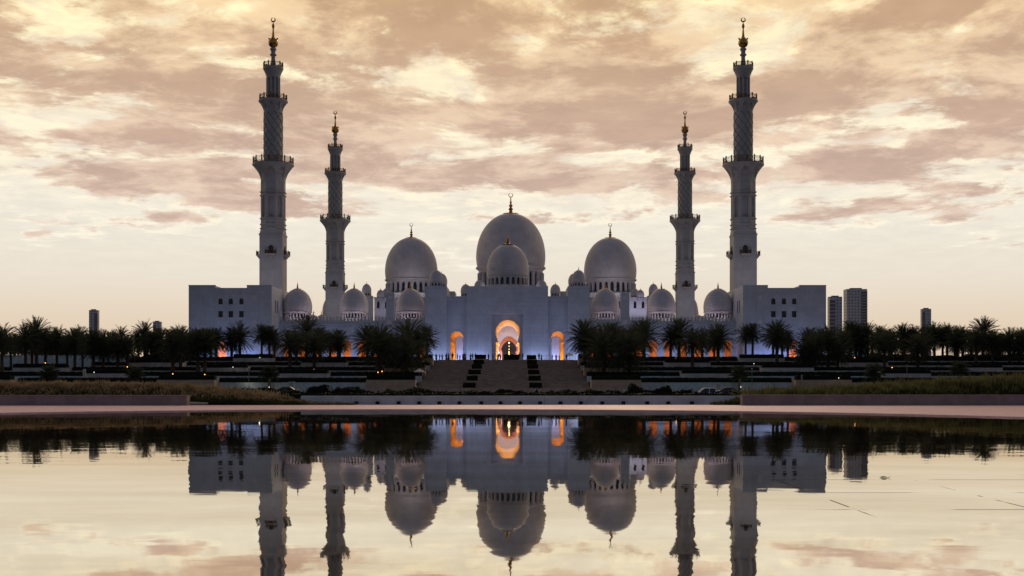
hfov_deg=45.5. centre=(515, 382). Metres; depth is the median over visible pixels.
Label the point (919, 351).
date palm
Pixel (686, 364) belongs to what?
planter
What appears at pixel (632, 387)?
shrub row
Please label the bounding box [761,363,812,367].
hedge
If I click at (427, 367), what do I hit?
terrace wall
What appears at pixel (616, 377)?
hedge
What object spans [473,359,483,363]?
hedge
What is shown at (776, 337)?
date palm
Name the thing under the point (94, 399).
garden wall
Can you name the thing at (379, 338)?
date palm
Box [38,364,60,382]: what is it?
young palm
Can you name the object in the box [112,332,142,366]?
date palm
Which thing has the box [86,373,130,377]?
planter
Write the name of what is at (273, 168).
minaret
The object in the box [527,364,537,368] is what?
hedge
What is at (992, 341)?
date palm
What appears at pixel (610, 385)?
planter
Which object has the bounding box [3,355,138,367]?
site hoarding
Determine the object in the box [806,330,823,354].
date palm
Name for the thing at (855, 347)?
date palm
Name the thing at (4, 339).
date palm
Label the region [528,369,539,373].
hedge
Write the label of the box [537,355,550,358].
railing
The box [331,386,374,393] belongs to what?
shrub row
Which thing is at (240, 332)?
date palm
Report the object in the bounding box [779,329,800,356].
date palm
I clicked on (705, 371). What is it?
hedge
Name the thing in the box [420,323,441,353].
date palm
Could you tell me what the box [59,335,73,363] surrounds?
date palm
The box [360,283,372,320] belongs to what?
stair turret
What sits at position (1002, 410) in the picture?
plaza paving
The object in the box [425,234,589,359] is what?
entrance gatehouse
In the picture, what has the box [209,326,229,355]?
date palm
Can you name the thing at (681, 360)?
hedge
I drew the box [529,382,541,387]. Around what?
hedge
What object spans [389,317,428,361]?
date palm
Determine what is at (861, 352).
date palm
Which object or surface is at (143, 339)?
date palm
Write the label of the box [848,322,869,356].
date palm
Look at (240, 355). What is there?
hedge
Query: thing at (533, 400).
pool wall
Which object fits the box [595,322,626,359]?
date palm
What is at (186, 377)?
hedge
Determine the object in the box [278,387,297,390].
parked car
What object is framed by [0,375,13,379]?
hedge
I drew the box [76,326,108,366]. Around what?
date palm
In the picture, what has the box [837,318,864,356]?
date palm
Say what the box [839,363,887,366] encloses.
planter
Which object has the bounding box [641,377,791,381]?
hedge
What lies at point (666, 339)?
date palm
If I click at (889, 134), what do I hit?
sky
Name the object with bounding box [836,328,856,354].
date palm
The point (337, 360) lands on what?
hedge
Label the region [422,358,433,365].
planter
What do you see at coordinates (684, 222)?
minaret
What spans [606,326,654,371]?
date palm
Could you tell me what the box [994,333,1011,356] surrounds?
date palm
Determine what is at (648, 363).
hedge
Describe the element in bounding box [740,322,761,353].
date palm
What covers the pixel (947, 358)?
hedge
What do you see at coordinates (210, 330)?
date palm
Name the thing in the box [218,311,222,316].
window
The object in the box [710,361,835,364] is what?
hedge
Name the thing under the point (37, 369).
planter
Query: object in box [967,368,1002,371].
planter
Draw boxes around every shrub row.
[208,387,299,404]
[305,384,332,392]
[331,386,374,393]
[382,387,439,393]
[469,389,522,392]
[557,389,619,393]
[626,383,672,392]
[677,389,692,392]
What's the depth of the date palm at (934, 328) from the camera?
295.74 m
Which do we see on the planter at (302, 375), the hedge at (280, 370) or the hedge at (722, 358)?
the hedge at (280, 370)
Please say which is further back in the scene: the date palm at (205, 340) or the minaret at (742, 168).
the minaret at (742, 168)
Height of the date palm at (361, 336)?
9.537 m
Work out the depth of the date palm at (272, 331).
296.47 m
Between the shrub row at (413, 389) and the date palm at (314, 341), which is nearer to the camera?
the shrub row at (413, 389)
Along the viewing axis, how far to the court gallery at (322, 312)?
479.37 m
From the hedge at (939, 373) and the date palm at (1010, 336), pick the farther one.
the date palm at (1010, 336)
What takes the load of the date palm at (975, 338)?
on the terraces
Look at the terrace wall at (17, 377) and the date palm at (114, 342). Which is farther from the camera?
the date palm at (114, 342)
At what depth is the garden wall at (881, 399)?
85.00 m
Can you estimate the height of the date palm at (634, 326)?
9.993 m
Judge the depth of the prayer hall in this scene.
564.37 m
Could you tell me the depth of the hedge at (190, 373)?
244.37 m
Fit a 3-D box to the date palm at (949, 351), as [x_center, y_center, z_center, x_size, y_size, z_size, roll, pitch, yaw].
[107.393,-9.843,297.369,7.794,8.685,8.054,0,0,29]
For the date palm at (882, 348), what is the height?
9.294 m
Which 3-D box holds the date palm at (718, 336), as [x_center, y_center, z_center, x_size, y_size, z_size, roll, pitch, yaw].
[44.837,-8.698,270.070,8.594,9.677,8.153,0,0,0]
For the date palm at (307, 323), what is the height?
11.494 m
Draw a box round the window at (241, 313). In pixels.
[239,311,243,316]
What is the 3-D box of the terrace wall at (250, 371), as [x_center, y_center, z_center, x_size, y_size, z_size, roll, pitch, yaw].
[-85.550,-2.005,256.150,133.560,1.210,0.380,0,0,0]
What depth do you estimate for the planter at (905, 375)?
241.00 m
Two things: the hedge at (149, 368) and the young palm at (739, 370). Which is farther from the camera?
the hedge at (149, 368)
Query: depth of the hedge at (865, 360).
265.13 m
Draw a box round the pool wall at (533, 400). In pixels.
[301,396,739,404]
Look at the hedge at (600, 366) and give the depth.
253.12 m
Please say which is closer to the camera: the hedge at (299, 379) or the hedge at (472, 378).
the hedge at (299, 379)
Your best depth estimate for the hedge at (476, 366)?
266.12 m
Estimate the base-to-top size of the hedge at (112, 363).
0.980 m
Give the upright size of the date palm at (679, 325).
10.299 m
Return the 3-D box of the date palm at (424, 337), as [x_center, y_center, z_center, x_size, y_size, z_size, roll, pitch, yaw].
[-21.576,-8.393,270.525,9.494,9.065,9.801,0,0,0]
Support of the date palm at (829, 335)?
on the terraces
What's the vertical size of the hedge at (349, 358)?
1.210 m
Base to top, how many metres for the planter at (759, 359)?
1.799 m
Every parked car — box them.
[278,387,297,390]
[717,387,739,392]
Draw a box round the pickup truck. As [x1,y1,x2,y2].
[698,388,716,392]
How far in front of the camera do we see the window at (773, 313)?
340.37 m
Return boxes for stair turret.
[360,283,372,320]
[647,282,658,320]
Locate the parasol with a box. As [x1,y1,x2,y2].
[414,368,424,382]
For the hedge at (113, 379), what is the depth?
232.37 m
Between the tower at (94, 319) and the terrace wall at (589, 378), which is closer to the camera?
the terrace wall at (589, 378)
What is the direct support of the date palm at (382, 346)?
on the terraces
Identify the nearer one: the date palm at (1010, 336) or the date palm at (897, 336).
the date palm at (1010, 336)
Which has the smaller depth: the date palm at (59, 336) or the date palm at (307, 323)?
the date palm at (59, 336)
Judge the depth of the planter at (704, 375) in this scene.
241.00 m
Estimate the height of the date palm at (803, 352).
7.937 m
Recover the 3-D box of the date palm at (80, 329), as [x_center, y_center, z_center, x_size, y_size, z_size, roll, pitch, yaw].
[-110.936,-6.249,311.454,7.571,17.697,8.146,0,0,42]
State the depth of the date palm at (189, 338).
245.39 m
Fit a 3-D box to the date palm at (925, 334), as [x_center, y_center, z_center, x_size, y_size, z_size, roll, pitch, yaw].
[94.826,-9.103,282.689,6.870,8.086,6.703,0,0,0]
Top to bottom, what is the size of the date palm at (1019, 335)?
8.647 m
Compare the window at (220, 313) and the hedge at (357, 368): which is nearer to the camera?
the hedge at (357, 368)
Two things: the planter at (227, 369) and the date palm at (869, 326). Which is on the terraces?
the planter at (227, 369)
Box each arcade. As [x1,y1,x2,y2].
[279,282,424,356]
[590,282,735,356]
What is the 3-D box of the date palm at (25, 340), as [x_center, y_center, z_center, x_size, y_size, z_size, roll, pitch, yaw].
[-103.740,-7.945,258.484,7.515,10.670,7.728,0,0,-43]
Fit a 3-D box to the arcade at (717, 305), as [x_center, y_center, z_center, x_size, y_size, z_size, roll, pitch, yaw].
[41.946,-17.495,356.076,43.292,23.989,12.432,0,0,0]
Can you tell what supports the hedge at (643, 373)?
on the terraces
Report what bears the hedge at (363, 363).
on the terraces
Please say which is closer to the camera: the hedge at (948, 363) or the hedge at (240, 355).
the hedge at (948, 363)
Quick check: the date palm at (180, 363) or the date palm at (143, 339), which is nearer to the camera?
the date palm at (180, 363)
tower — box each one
[89,309,98,338]
[153,321,161,331]
[827,296,841,348]
[843,288,867,354]
[920,308,930,353]
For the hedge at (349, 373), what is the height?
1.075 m
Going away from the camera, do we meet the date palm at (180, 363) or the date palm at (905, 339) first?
the date palm at (180, 363)
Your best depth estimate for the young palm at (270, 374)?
228.48 m
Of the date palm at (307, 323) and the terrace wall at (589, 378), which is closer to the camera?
the terrace wall at (589, 378)
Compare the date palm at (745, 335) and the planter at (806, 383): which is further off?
the date palm at (745, 335)
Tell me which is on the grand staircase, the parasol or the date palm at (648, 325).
the parasol
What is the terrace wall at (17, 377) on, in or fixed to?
on the terraces
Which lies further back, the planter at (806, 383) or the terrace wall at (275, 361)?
the terrace wall at (275, 361)
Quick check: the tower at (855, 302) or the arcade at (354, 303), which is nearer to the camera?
the arcade at (354, 303)
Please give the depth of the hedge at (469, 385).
230.42 m
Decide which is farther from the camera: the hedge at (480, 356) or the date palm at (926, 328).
the date palm at (926, 328)
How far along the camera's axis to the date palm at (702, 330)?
281.71 m
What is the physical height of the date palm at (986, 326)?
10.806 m
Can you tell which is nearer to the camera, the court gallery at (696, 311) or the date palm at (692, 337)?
the date palm at (692, 337)
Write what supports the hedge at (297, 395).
on the planting bank
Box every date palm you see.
[0,322,20,371]
[5,333,22,366]
[8,321,43,363]
[17,315,57,363]
[19,327,43,363]
[29,326,60,363]
[44,325,69,363]
[59,327,87,366]
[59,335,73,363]
[68,324,89,344]
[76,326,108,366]
[76,333,86,366]
[87,328,114,366]
[101,331,134,366]
[108,324,131,338]
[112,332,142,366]
[127,326,145,356]
[129,318,154,354]
[134,329,151,355]
[138,330,161,356]
[143,326,170,356]
[153,325,191,371]
[161,323,193,366]
[180,326,217,371]
[188,328,223,371]
[208,326,221,356]
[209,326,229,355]
[218,326,245,355]
[224,319,256,353]
[250,323,272,353]
[259,324,280,353]
[262,328,284,357]
[271,327,306,366]
[282,329,309,361]
[286,312,323,351]
[297,331,330,366]
[307,326,335,357]
[322,332,341,356]
[327,327,350,356]
[331,331,350,356]
[348,324,376,361]
[354,322,402,371]
[362,329,398,360]
[381,332,400,361]
[382,329,432,375]
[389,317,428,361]
[400,324,437,361]
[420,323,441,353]
[564,318,598,361]
[570,329,593,361]
[575,322,627,374]
[576,327,609,360]
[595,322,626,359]
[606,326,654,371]
[621,322,651,357]
[626,317,663,356]
[657,324,683,356]
[660,317,693,356]
[673,325,714,366]
[690,326,713,355]
[702,322,736,361]
[706,329,725,356]
[734,322,758,354]
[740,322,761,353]
[758,323,787,353]
[759,319,794,361]
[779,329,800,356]
[780,329,794,353]
[784,335,820,366]
[792,333,831,367]
[795,326,814,344]
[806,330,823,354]
[810,323,848,366]
[822,337,853,366]
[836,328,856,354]
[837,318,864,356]
[843,329,861,356]
[845,332,875,356]
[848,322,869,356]
[856,322,882,356]
[864,325,890,356]
[864,331,877,356]
[867,327,902,366]
[884,328,902,356]
[884,329,905,356]
[893,323,914,356]
[895,331,914,356]
[902,328,916,355]
[902,333,934,366]
[903,324,922,356]
[913,329,939,355]
[918,325,938,356]
[925,320,948,356]
[932,325,951,356]
[937,322,957,356]
[941,329,967,356]
[945,325,971,356]
[946,324,971,356]
[958,324,993,361]
[965,315,1003,356]
[979,329,1008,361]
[994,327,1023,361]
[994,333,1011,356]
[1003,327,1023,361]
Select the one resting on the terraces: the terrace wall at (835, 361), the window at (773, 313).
the terrace wall at (835, 361)
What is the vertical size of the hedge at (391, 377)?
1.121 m
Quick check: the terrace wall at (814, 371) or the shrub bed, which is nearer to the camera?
the terrace wall at (814, 371)
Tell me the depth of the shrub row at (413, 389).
149.91 m
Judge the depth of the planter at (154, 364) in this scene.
265.00 m
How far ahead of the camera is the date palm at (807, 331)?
296.23 m
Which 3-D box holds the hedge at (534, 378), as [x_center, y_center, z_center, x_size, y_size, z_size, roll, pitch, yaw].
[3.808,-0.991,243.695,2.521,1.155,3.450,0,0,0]
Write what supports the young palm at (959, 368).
on the ground
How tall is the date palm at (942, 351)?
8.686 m
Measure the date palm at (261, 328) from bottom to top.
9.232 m
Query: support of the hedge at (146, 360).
on the planter at (154, 364)
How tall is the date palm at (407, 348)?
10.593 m
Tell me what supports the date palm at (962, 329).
on the terraces
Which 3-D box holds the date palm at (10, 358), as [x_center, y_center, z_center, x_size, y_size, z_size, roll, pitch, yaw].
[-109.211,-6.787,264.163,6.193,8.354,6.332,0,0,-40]
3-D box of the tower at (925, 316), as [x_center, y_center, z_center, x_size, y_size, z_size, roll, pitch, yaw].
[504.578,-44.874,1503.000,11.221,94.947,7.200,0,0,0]
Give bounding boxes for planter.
[12,368,71,371]
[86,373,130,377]
[129,363,186,366]
[158,380,218,386]
[200,368,249,371]
[233,358,275,361]
[278,373,329,377]
[301,363,347,366]
[366,380,416,392]
[384,368,425,375]
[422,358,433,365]
[583,368,623,375]
[590,380,640,392]
[664,363,709,366]
[680,373,731,377]
[738,358,784,361]
[760,368,813,371]
[792,380,851,387]
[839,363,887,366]
[880,373,930,377]
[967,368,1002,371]
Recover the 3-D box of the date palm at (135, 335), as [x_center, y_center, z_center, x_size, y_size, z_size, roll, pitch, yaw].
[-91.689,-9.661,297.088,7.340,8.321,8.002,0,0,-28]
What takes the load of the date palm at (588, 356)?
on the terraces
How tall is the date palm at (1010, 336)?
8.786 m
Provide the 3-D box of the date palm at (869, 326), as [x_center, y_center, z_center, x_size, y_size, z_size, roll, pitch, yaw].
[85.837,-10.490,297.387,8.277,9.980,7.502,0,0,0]
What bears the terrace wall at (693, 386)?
on the ground
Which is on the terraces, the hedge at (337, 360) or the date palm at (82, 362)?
the date palm at (82, 362)
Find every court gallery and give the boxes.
[312,301,325,320]
[693,301,710,320]
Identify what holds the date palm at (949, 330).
on the mosque platform
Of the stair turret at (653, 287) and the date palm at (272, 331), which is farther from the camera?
the stair turret at (653, 287)
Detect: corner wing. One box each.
[188,285,290,356]
[727,285,825,359]
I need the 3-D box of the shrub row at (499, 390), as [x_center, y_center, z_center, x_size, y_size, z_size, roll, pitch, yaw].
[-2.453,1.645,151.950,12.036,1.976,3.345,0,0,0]
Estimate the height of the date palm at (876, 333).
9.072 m
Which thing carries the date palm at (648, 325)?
on the terraces
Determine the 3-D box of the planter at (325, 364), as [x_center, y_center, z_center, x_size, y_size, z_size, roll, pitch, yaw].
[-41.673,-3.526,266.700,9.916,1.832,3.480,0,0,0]
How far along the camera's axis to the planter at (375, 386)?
229.00 m
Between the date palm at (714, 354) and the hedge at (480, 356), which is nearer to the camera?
the hedge at (480, 356)
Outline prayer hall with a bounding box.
[374,193,646,320]
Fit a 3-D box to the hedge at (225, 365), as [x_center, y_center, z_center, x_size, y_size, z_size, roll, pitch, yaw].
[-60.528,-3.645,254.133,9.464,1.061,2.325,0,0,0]
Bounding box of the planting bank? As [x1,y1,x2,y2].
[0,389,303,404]
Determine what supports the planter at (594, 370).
on the terraces
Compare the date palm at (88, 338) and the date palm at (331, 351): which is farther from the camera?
the date palm at (331, 351)
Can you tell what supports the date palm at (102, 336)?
on the terraces
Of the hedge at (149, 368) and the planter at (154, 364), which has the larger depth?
the planter at (154, 364)
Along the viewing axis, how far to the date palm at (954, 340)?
281.33 m
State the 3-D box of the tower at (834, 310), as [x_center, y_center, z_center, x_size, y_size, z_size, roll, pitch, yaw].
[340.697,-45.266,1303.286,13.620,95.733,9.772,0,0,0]
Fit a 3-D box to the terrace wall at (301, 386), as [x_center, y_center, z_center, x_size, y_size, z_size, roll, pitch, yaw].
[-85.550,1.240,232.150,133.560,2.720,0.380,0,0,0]
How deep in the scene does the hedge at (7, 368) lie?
256.35 m
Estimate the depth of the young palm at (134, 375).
228.48 m
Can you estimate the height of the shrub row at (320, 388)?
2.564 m
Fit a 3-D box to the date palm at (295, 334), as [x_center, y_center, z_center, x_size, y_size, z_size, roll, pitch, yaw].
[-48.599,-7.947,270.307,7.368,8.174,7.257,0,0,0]
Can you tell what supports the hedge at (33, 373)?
on the terraces
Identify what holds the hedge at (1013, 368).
on the terraces
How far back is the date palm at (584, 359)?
269.38 m
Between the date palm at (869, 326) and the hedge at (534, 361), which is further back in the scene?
the date palm at (869, 326)
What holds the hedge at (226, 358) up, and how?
on the terraces
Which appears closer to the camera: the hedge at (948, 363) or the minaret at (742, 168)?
the hedge at (948, 363)
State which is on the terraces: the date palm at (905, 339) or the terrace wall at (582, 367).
the terrace wall at (582, 367)
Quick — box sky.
[0,0,1023,356]
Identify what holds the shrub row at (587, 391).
on the ground
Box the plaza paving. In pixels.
[0,405,1023,416]
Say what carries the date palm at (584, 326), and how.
on the terraces
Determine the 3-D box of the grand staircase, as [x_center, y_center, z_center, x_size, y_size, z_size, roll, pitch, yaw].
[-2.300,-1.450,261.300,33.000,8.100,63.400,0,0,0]
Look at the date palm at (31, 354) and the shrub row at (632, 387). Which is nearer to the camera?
the shrub row at (632, 387)
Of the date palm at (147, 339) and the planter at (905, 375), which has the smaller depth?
the planter at (905, 375)
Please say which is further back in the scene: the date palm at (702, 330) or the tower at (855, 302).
the tower at (855, 302)
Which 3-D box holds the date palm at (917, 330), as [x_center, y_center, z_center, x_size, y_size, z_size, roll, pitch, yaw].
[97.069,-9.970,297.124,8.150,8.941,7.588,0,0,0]
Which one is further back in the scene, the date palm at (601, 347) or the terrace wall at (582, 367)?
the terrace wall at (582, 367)
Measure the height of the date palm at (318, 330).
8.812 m
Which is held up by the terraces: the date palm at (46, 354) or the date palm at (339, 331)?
the date palm at (46, 354)
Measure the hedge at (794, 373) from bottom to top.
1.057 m
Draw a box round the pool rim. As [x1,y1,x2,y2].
[0,409,1023,417]
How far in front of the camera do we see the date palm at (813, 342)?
256.92 m
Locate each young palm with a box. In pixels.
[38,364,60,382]
[124,365,146,382]
[258,365,279,386]
[727,365,749,389]
[863,363,886,383]
[947,360,971,376]
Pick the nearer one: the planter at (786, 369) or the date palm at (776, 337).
the planter at (786, 369)
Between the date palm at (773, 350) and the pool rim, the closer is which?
the pool rim
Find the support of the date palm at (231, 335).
on the terraces
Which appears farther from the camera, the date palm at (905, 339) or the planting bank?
the date palm at (905, 339)
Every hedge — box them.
[0,371,82,375]
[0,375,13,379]
[4,367,12,370]
[13,363,68,367]
[18,377,158,381]
[72,366,200,370]
[86,369,129,372]
[91,362,125,364]
[129,358,184,362]
[132,356,233,360]
[139,371,277,375]
[159,375,216,379]
[187,361,300,364]
[201,363,247,367]
[219,377,366,381]
[234,353,273,357]
[250,366,383,370]
[276,356,421,360]
[278,368,328,372]
[279,390,757,404]
[301,358,346,362]
[330,371,421,375]
[349,362,429,364]
[367,375,415,379]
[385,363,424,367]
[463,382,475,387]
[466,375,477,380]
[468,369,480,373]
[472,364,481,368]
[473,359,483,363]
[475,354,485,358]
[526,355,535,358]
[527,359,536,363]
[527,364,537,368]
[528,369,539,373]
[528,375,540,380]
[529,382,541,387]
[580,361,662,364]
[584,363,624,367]
[586,371,679,375]
[591,356,737,360]
[591,375,640,379]
[625,366,758,370]
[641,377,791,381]
[665,358,709,362]
[681,369,731,372]
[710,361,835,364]
[732,371,868,375]
[739,354,783,357]
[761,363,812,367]
[784,356,1023,360]
[794,374,850,379]
[813,366,954,370]
[839,358,887,362]
[851,377,972,381]
[880,368,930,372]
[888,361,1023,364]
[930,371,1023,375]
[965,363,1001,367]
[1002,366,1023,370]
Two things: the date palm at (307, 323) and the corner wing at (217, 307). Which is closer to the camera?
the date palm at (307, 323)
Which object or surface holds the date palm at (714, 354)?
on the mosque platform
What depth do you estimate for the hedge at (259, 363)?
268.37 m
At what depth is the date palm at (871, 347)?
296.96 m
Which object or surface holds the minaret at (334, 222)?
on the mosque platform
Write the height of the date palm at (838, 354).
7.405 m
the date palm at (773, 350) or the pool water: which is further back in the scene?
the date palm at (773, 350)
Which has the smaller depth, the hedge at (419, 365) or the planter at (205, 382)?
the planter at (205, 382)
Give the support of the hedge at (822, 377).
on the planter at (806, 383)
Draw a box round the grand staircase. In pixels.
[417,360,590,392]
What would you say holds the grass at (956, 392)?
on the planting bank
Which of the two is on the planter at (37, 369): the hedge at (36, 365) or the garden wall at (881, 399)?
the hedge at (36, 365)
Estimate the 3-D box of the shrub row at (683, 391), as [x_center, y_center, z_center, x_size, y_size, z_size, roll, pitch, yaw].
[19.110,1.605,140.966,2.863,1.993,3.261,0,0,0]
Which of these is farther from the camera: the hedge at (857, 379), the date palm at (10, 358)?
the date palm at (10, 358)
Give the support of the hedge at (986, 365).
on the planter at (986, 369)
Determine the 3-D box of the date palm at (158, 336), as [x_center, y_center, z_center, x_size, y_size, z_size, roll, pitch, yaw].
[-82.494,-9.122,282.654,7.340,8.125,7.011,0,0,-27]
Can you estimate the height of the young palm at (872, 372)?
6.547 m
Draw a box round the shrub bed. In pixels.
[504,354,518,359]
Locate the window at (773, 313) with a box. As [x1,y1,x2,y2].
[771,311,775,316]
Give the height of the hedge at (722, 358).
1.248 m
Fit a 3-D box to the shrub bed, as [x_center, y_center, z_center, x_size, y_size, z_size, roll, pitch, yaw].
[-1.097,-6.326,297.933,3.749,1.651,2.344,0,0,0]
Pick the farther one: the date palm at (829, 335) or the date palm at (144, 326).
the date palm at (144, 326)
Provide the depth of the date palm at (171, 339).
245.41 m
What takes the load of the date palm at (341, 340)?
on the terraces
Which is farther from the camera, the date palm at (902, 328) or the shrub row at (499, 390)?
the date palm at (902, 328)
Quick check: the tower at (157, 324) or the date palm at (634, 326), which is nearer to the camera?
the date palm at (634, 326)
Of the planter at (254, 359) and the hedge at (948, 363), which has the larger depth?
the planter at (254, 359)
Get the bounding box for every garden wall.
[0,395,190,404]
[740,395,1023,404]
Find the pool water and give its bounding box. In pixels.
[0,410,1023,575]
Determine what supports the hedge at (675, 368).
on the terraces
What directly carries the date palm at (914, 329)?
on the mosque platform
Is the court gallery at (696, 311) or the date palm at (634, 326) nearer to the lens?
the date palm at (634, 326)
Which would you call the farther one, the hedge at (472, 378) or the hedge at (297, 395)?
the hedge at (472, 378)
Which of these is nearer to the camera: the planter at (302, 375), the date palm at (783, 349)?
the planter at (302, 375)
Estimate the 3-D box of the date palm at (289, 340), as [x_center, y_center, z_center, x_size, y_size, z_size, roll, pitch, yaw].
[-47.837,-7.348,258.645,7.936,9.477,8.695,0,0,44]
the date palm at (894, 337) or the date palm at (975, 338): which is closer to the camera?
the date palm at (975, 338)
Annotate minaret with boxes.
[252,18,293,291]
[320,111,350,320]
[670,111,699,319]
[722,18,763,290]
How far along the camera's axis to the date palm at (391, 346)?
269.11 m
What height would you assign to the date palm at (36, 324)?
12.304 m
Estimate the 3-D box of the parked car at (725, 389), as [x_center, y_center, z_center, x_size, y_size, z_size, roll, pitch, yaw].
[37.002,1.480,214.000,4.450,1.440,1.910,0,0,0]
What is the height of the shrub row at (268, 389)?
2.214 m
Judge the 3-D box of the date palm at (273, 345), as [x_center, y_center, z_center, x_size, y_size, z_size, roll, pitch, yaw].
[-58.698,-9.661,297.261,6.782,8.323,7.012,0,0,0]
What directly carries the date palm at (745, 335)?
on the mosque platform
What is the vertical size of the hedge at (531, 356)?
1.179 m
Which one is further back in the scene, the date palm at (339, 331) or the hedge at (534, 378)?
the date palm at (339, 331)
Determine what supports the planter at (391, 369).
on the terraces
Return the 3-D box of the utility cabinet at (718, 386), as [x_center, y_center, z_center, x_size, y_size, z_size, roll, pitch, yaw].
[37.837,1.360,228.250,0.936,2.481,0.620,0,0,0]
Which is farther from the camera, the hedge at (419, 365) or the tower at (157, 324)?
the tower at (157, 324)
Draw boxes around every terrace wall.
[4,371,383,375]
[14,376,421,381]
[34,382,365,392]
[90,365,429,370]
[185,361,421,364]
[580,365,1023,370]
[583,371,1023,374]
[587,376,1003,381]
[590,382,905,391]
[615,361,1023,364]
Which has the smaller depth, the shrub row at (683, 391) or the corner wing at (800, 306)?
the shrub row at (683, 391)
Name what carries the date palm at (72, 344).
on the terraces
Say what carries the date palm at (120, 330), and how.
on the ground
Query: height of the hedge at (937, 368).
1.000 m
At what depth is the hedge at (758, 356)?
277.14 m
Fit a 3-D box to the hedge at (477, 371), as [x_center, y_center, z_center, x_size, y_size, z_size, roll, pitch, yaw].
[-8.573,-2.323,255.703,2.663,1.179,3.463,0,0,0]
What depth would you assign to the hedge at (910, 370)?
241.13 m
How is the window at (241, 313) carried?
in the corner wing at (217, 307)
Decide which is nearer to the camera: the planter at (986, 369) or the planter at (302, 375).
the planter at (302, 375)
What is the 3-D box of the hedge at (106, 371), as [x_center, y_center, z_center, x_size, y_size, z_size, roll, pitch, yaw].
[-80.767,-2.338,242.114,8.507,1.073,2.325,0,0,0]

